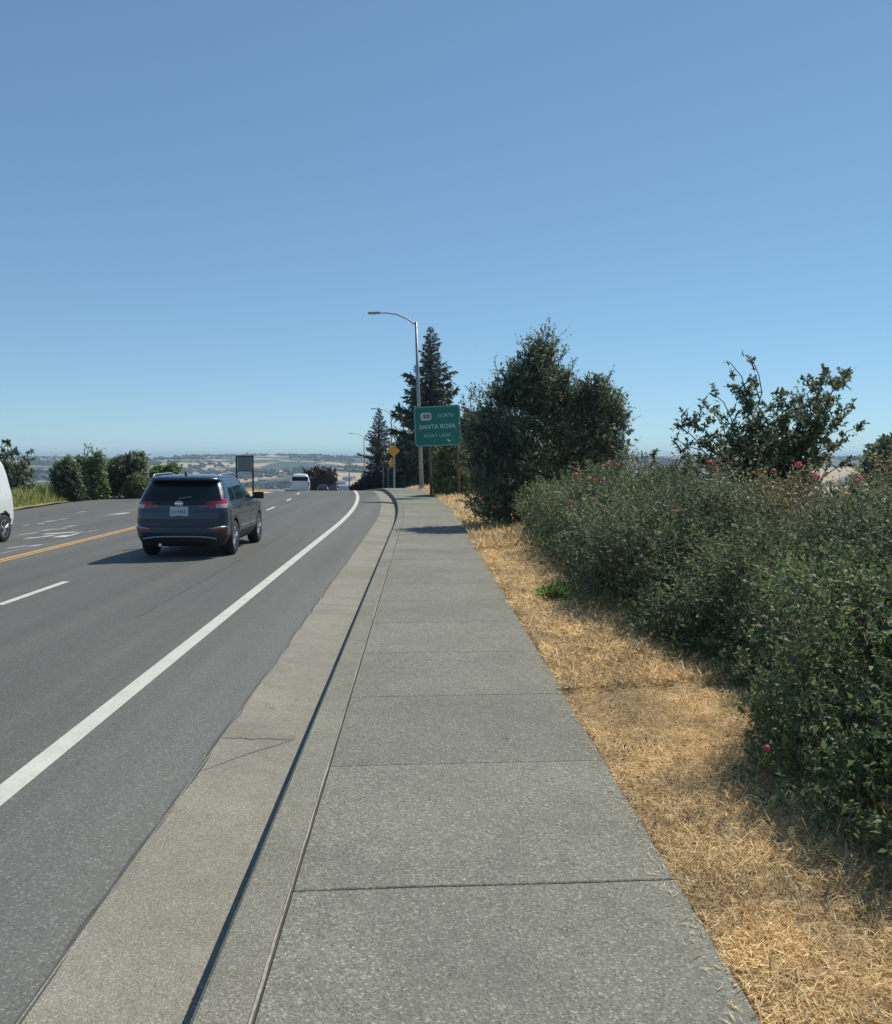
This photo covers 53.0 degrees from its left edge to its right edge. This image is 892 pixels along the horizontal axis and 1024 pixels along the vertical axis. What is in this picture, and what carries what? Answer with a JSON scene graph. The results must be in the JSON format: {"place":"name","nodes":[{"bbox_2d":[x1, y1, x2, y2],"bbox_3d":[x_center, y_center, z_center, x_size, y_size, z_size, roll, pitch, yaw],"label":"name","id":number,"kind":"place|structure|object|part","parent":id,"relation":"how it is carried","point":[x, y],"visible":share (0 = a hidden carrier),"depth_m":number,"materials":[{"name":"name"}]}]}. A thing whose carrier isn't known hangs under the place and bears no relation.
{"place":"outdoors","nodes":[
{"label":"outdoors","id":0,"kind":"place"},
{"bbox_2d":[13,495,121,509],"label":"verge","id":1,"kind":"structure","parent":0,"point":[29,505],"depth_m":43.12,"materials":[{"name":"green plant"}]},
{"bbox_2d":[0,438,37,490],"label":"thin tree","id":2,"kind":"object","parent":1,"relation":"on","point":[18,477],"visible":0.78,"depth_m":45.63,"materials":[{"name":"green plant"}]},
{"bbox_2d":[10,481,117,507],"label":"verge weeds","id":3,"kind":"object","parent":1,"relation":"on","point":[42,493],"visible":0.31,"depth_m":44.27,"materials":[{"name":"green plant"}]},
{"bbox_2d":[46,454,90,501],"bbox_3d":[-20.073,-1.678,47.415,2.234,2.913,1.862,0,3,-2],"label":"verge shrub","id":4,"kind":"object","parent":1,"relation":"on","point":[65,475],"visible":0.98,"depth_m":47.16,"materials":[{"name":"green plant"}]},
{"bbox_2d":[73,443,111,499],"bbox_3d":[-19.767,-2.108,49.414,2.591,3.522,2.114,0,3,-2],"label":"verge shrub","id":5,"kind":"object","parent":1,"relation":"on","point":[94,474],"visible":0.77,"depth_m":49.20,"materials":[{"name":"green plant"}]},
{"bbox_2d":[104,449,151,497],"bbox_3d":[-18.467,-2.151,51.446,2.877,2.948,2.334,1,4,16],"label":"verge shrub","id":6,"kind":"object","parent":1,"relation":"on","point":[120,467],"visible":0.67,"depth_m":50.97,"materials":[{"name":"green plant"}]},
{"bbox_2d":[118,470,149,498],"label":"verge shrub","id":7,"kind":"object","parent":1,"relation":"on","point":[136,485],"visible":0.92,"depth_m":50.21,"materials":[{"name":"green plant"}]},
{"bbox_2d":[146,461,182,481],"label":"verge shrub","id":8,"kind":"object","parent":1,"relation":"on","point":[173,467],"visible":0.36,"depth_m":54.17,"materials":[{"name":"green plant"}]},
{"bbox_2d":[0,491,380,1023],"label":"road","id":9,"kind":"structure","parent":0,"point":[80,819],"depth_m":8.54,"materials":[{"name":"grey asphalt"}]},
{"bbox_2d":[0,461,13,541],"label":"delivery van","id":10,"kind":"object","parent":9,"relation":"on","point":[6,511],"visible":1,"depth_m":24.02,"materials":[{"name":"white metal"}]},
{"bbox_2d":[4,511,95,552],"bbox_3d":[-12.695,0.467,29.450,2.477,0.058,18.280,-1,4,-22],"label":"worn lettering marking","id":11,"kind":"object","parent":9,"relation":"on","point":[50,533],"visible":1,"depth_m":26.16,"materials":[{"name":"paint"}]},
{"bbox_2d":[0,526,135,561],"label":"line marking","id":12,"kind":"object","parent":9,"relation":"on","point":[64,544],"visible":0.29,"depth_m":22.74,"materials":[{"name":"yellow paint"}]},
{"bbox_2d":[0,493,298,604],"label":"lane dash marking","id":13,"kind":"object","parent":9,"relation":"on","point":[30,593],"visible":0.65,"depth_m":13.35,"materials":[{"name":"white paint"}]},
{"bbox_2d":[0,491,358,805],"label":"edge line marking","id":14,"kind":"object","parent":9,"relation":"on","point":[17,781],"visible":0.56,"depth_m":7.46,"materials":[{"name":"white paint"}]},
{"bbox_2d":[14,502,380,1023],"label":"asphalt crack","id":15,"kind":"object","parent":9,"relation":"on","point":[84,923],"visible":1,"depth_m":4.49,"materials":[{"name":"black asphalt"}]},
{"bbox_2d":[136,471,263,553],"bbox_3d":[-5.311,-0.070,19.863,2.280,1.726,4.625,0,3,-1],"label":"suv car","id":16,"kind":"object","parent":9,"relation":"on","point":[224,510],"visible":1,"depth_m":17.78,"materials":[{"name":"grey metal"}]},
{"bbox_3d":[-5.264,-0.424,17.852,1.582,0.395,0.422,0,3,-1],"label":"rear window","id":17,"kind":"part","parent":16,"relation":"part of","materials":[{"name":"black glass"}]},
{"bbox_3d":[-4.494,-0.477,19.349,0.162,0.360,2.458,0,3,-1],"label":"side window","id":18,"kind":"part","parent":16,"relation":"part of","materials":[{"name":"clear glass"}]},
{"bbox_2d":[16,491,397,1023],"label":"gutter","id":19,"kind":"object","parent":9,"relation":"on","point":[146,946],"visible":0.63,"depth_m":4.50,"materials":[{"name":"concrete"}]},
{"bbox_2d":[199,516,384,770],"bbox_3d":[-1.731,0.729,21.168,0.773,0.046,30.984,0,3,-2],"label":"gutter crack","id":20,"kind":"object","parent":19,"relation":"on","point":[290,738],"visible":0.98,"depth_m":6.42,"materials":[{"name":"grey concrete"}]},
{"bbox_2d":[290,473,309,490],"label":"minivan","id":21,"kind":"object","parent":9,"relation":"on","point":[300,482],"visible":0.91,"depth_m":87.75,"materials":[{"name":"white metal"}]},
{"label":"rear window","id":22,"kind":"part","parent":21,"relation":"part of","materials":[{"name":"black glass"}]},
{"bbox_2d":[317,484,327,490],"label":"car","id":23,"kind":"object","parent":9,"relation":"on","point":[322,487],"visible":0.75,"depth_m":145.73,"materials":[{"name":"black metal"}]},
{"bbox_2d":[328,485,337,490],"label":"car","id":24,"kind":"object","parent":9,"relation":"on","point":[332,488],"visible":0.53,"depth_m":157.76,"materials":[{"name":"grey metal"}]},
{"bbox_2d":[245,487,267,491],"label":"median grass","id":25,"kind":"structure","parent":0,"point":[250,489],"depth_m":61.32,"materials":[{"name":"plant"}]},
{"bbox_2d":[9,455,877,522],"bbox_3d":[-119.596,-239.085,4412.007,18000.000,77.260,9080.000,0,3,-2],"label":"ground","id":26,"kind":"structure","parent":0,"point":[277,462],"depth_m":2388.49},
{"bbox_2d":[29,481,49,485],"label":"valley building","id":27,"kind":"structure","parent":26,"relation":"on","point":[39,482],"depth_m":1395.88,"materials":[{"name":"white"}]},
{"bbox_2d":[258,478,267,481],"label":"valley building","id":28,"kind":"structure","parent":26,"relation":"on","point":[262,479],"depth_m":1630.25,"materials":[{"name":"white"}]},
{"bbox_2d":[258,489,284,491],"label":"valley building","id":29,"kind":"structure","parent":26,"relation":"on","point":[276,490],"depth_m":1025.53,"materials":[{"name":"white"}]},
{"bbox_2d":[302,464,338,490],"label":"russet tree","id":30,"kind":"object","parent":26,"relation":"on","point":[324,475],"visible":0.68,"depth_m":162.86,"materials":[{"name":"brown plant"}]},
{"bbox_2d":[335,480,345,483],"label":"valley building","id":31,"kind":"structure","parent":26,"relation":"on","point":[341,481],"depth_m":1433.30,"materials":[{"name":"white"}]},
{"bbox_2d":[337,484,354,489],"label":"valley building","id":32,"kind":"structure","parent":26,"relation":"on","point":[343,486],"depth_m":1259.72,"materials":[{"name":"white"}]},
{"bbox_2d":[342,476,355,480],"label":"valley building","id":33,"kind":"structure","parent":26,"relation":"on","point":[346,478],"depth_m":1608.53,"materials":[{"name":"white"}]},
{"bbox_2d":[348,433,364,473],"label":"street lamp","id":34,"kind":"object","parent":26,"relation":"on","point":[364,449],"visible":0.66,"depth_m":157.22,"materials":[{"name":"metal"}]},
{"bbox_2d":[1,453,878,507],"bbox_3d":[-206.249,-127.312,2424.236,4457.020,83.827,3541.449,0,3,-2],"label":"woods","id":35,"kind":"object","parent":26,"relation":"on","point":[37,461],"visible":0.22,"depth_m":2221.46,"materials":[{"name":"green plant"}]},
{"bbox_2d":[0,0,891,457],"label":"sky","id":36,"kind":"structure","parent":0,"point":[206,206],"materials":[{"name":"blue"}]},
{"bbox_2d":[255,488,760,1023],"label":"sidewalk","id":37,"kind":"structure","parent":0,"point":[475,852],"depth_m":4.14,"materials":[{"name":"concrete"}]},
{"bbox_2d":[407,484,891,1023],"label":"verge","id":38,"kind":"structure","parent":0,"point":[745,853],"depth_m":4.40,"materials":[{"name":"beige plant"}]},
{"bbox_2d":[248,491,403,1023],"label":"joint bed","id":39,"kind":"object","parent":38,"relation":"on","point":[282,923],"visible":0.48,"depth_m":4.19,"materials":[{"name":"grey concrete"}]},
{"bbox_2d":[190,488,403,1023],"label":"kerb","id":40,"kind":"structure","parent":39,"relation":"on","point":[230,991],"depth_m":4.14,"materials":[{"name":"concrete"}]},
{"bbox_2d":[349,464,388,490],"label":"roadside shrub","id":41,"kind":"object","parent":38,"relation":"on","point":[373,479],"visible":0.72,"depth_m":90.98,"materials":[{"name":"green plant"}]},
{"bbox_2d":[357,408,394,478],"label":"conifer","id":42,"kind":"object","parent":38,"relation":"on","point":[378,441],"visible":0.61,"depth_m":95.31,"materials":[{"name":"green plant"}]},
{"bbox_2d":[371,408,391,445],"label":"street lamp","id":43,"kind":"object","parent":38,"relation":"on","point":[391,422],"visible":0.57,"depth_m":119.23,"materials":[{"name":"metal"}]},
{"bbox_2d":[387,445,399,487],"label":"warning sign","id":44,"kind":"object","parent":38,"relation":"on","point":[393,450],"visible":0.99,"depth_m":69.76,"materials":[{"name":"metal"}]},
{"bbox_2d":[368,312,424,489],"bbox_3d":[-2.847,-6.374,51.650,2.940,10.295,0.400,-2,4,-1],"label":"street lamp","id":45,"kind":"object","parent":38,"relation":"on","point":[421,477],"visible":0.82,"depth_m":51.55,"materials":[{"name":"metal"}]},
{"bbox_2d":[383,429,417,487],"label":"roadside shrub","id":46,"kind":"object","parent":38,"relation":"on","point":[401,453],"visible":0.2,"depth_m":82.67,"materials":[{"name":"green plant"}]},
{"bbox_2d":[386,326,459,487],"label":"conifer","id":47,"kind":"object","parent":38,"relation":"on","point":[433,392],"visible":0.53,"depth_m":78.82,"materials":[{"name":"green plant"}]},
{"bbox_2d":[413,404,461,496],"bbox_3d":[-0.332,-2.618,41.992,2.220,4.726,0.156,-2,3,9],"label":"guide sign","id":48,"kind":"object","parent":38,"relation":"on","point":[434,426],"visible":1,"depth_m":41.87,"materials":[{"name":"green metal"}]},
{"bbox_2d":[427,437,476,494],"bbox_3d":[0.326,-2.014,43.406,2.505,3.570,2.886,0,3,-2],"label":"roadside shrub","id":49,"kind":"object","parent":38,"relation":"on","point":[444,475],"visible":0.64,"depth_m":42.86,"materials":[{"name":"green plant"}]},
{"bbox_2d":[458,382,484,493],"bbox_3d":[1.570,-3.448,45.338,2.647,6.252,2.966,0,3,-2],"label":"roadside shrub","id":50,"kind":"object","parent":38,"relation":"on","point":[462,419],"visible":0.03,"depth_m":45.32,"materials":[{"name":"green plant"}]},
{"bbox_2d":[448,313,641,526],"bbox_3d":[2.708,-2.146,24.803,5.696,6.856,3.437,-2,4,-28],"label":"dark tree","id":51,"kind":"object","parent":38,"relation":"on","point":[530,442],"visible":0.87,"depth_m":24.45,"materials":[{"name":"green plant"}]},
{"bbox_2d":[531,577,588,600],"bbox_3d":[1.528,1.010,11.865,0.828,0.313,0.862,0,3,-2],"label":"weed","id":52,"kind":"object","parent":38,"relation":"on","point":[558,586],"visible":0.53,"depth_m":11.69,"materials":[{"name":"green plant"}]},
{"bbox_2d":[511,445,754,573],"bbox_3d":[3.531,-0.123,17.993,4.614,2.464,10.648,0,3,-2],"label":"rose bush","id":53,"kind":"object","parent":38,"relation":"on","point":[552,517],"visible":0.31,"depth_m":16.41,"materials":[{"name":"green plant"}]},
{"bbox_2d":[553,464,809,622],"bbox_3d":[2.854,0.381,11.768,3.635,2.030,5.465,1,4,23],"label":"rose bush","id":54,"kind":"object","parent":38,"relation":"on","point":[608,554],"visible":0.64,"depth_m":10.80,"materials":[{"name":"green plant"}]},
{"bbox_2d":[605,455,891,710],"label":"rose bush","id":55,"kind":"object","parent":38,"relation":"on","point":[720,641],"visible":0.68,"depth_m":7.94,"materials":[{"name":"green plant"}]},
{"bbox_2d":[648,350,869,523],"bbox_3d":[5.762,-0.911,16.218,4.677,4.071,2.456,0,3,-2],"label":"open tree","id":56,"kind":"object","parent":38,"relation":"on","point":[771,449],"visible":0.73,"depth_m":15.77,"materials":[{"name":"green plant"}]},
{"bbox_2d":[674,445,891,614],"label":"rose bush","id":57,"kind":"object","parent":38,"relation":"on","point":[791,497],"visible":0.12,"depth_m":11.75,"materials":[{"name":"green plant"}]},
{"bbox_2d":[722,524,891,890],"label":"rose bush","id":58,"kind":"object","parent":38,"relation":"on","point":[863,711],"visible":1,"depth_m":4.96,"materials":[{"name":"green plant"}]},
{"bbox_2d":[854,432,891,489],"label":"young tree","id":59,"kind":"object","parent":38,"relation":"on","point":[882,442],"visible":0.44,"depth_m":20.17,"materials":[{"name":"green plant"}]},
{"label":"median","id":60,"kind":"structure","parent":0,"visible":0},
{"bbox_2d":[235,455,253,495],"bbox_3d":[-10.838,-1.924,48.197,0.975,2.235,0.070,0,3,-2],"label":"sign back","id":61,"kind":"object","parent":60,"relation":"on","point":[245,463],"visible":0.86,"depth_m":48.15,"materials":[{"name":"grey metal"}]}
]}

